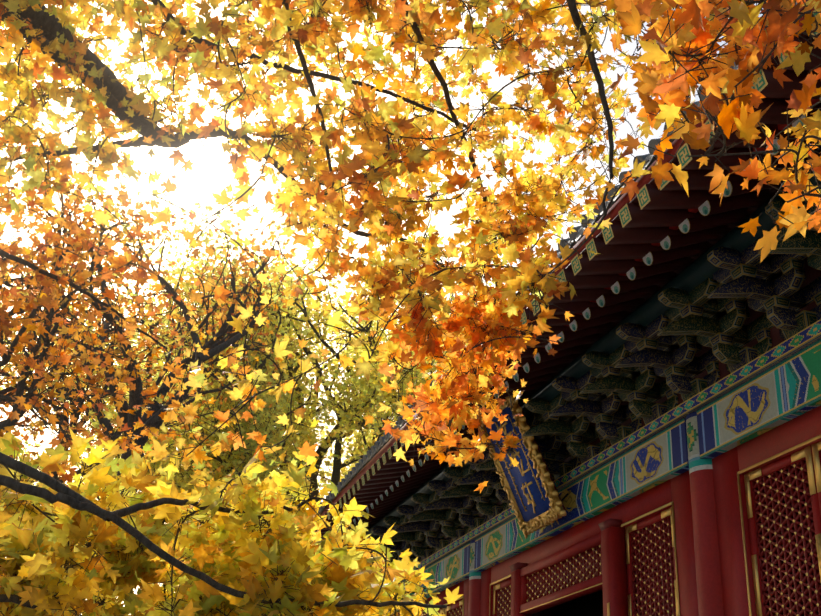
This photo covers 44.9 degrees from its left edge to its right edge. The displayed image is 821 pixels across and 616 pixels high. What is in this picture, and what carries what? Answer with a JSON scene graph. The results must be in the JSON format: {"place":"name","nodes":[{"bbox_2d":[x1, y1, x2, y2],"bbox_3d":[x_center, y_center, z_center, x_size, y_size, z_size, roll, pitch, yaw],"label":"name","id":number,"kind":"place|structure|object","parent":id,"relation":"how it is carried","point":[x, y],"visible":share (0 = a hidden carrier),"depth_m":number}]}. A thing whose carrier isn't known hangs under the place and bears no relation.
{"place":"outdoors","nodes":[
{"label":"outdoors","id":0,"kind":"place"},
{"bbox_2d":[0,91,213,487],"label":"maple tree","id":1,"kind":"object","parent":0,"point":[89,317],"depth_m":12.34},
{"bbox_2d":[0,230,247,552],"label":"maple tree","id":2,"kind":"object","parent":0,"point":[107,423],"depth_m":23.37},
{"bbox_2d":[0,123,302,615],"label":"maple tree","id":3,"kind":"object","parent":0,"point":[219,344],"depth_m":16.55},
{"bbox_2d":[2,228,302,586],"bbox_3d":[-8.554,5.654,26.975,9.628,15.937,12.092,11,-27,-14],"label":"ginkgo tree","id":4,"kind":"object","parent":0,"point":[224,466],"depth_m":25.82},
{"bbox_2d":[0,190,443,511],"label":"ginkgo tree","id":5,"kind":"object","parent":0,"point":[295,439],"depth_m":33.61},
{"bbox_2d":[0,427,462,615],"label":"maple tree","id":6,"kind":"object","parent":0,"point":[235,547],"depth_m":3.34},
{"bbox_2d":[114,230,494,525],"bbox_3d":[-3.609,7.566,37.188,19.960,22.033,13.240,-9,-29,24],"label":"ginkgo tree","id":7,"kind":"object","parent":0,"point":[347,398],"depth_m":35.56},
{"bbox_2d":[0,0,762,614],"label":"sky","id":8,"kind":"structure","parent":0,"point":[205,178]},
{"bbox_2d":[0,0,820,492],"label":"maple tree","id":9,"kind":"object","parent":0,"point":[694,24],"depth_m":4.12},
{"bbox_2d":[310,0,820,615],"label":"hall timber","id":10,"kind":"object","parent":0,"point":[650,244],"visible":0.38,"depth_m":9.32},
{"bbox_2d":[389,543,469,611],"bbox_3d":[0.203,4.791,17.248,0.001,0.490,4.772,11,-27,-14],"label":"architrave","id":11,"kind":"object","parent":10,"relation":"attached to","point":[453,566],"visible":0.38,"depth_m":15.97},
{"bbox_2d":[390,575,468,615],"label":"beam trim","id":12,"kind":"structure","parent":10,"relation":"attached to","point":[452,584],"depth_m":16.02},
{"bbox_2d":[413,533,468,570],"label":"decorative trim","id":13,"kind":"structure","parent":10,"relation":"attached to","point":[446,549],"depth_m":16.25},
{"bbox_2d":[318,0,806,513],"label":"hall roof","id":14,"kind":"structure","parent":10,"relation":"on","point":[576,236],"depth_m":8.94},
{"bbox_2d":[469,402,684,539],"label":"decorative trim","id":15,"kind":"structure","parent":10,"relation":"attached to","point":[649,428],"depth_m":11.27},
{"bbox_2d":[474,419,687,571],"bbox_3d":[1.844,2.528,12.396,0.001,0.486,5.972,11,-27,-14],"label":"architrave","id":16,"kind":"object","parent":10,"relation":"attached to","point":[657,457],"visible":0.77,"depth_m":11.29},
{"bbox_2d":[477,467,688,571],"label":"beam trim","id":17,"kind":"structure","parent":10,"relation":"attached to","point":[626,498],"depth_m":11.62},
{"bbox_2d":[363,192,820,580],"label":"roof brackets","id":18,"kind":"object","parent":10,"relation":"attached to","point":[687,325],"visible":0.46,"depth_m":10.12},
{"bbox_2d":[421,395,820,615],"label":"hall gilding","id":19,"kind":"object","parent":10,"relation":"attached to","point":[555,512],"visible":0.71,"depth_m":10.79},
{"bbox_2d":[684,319,820,412],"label":"decorative trim","id":20,"kind":"structure","parent":10,"relation":"attached to","point":[808,333],"depth_m":8.80},
{"bbox_2d":[697,339,820,458],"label":"architrave","id":21,"kind":"object","parent":10,"relation":"attached to","point":[785,388],"visible":1,"depth_m":8.72},
{"bbox_2d":[704,399,820,458],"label":"beam trim","id":22,"kind":"structure","parent":10,"relation":"attached to","point":[768,428],"depth_m":8.65},
{"bbox_2d":[554,461,820,615],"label":"hall interior","id":23,"kind":"object","parent":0,"point":[590,604],"visible":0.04,"depth_m":12.07}
]}

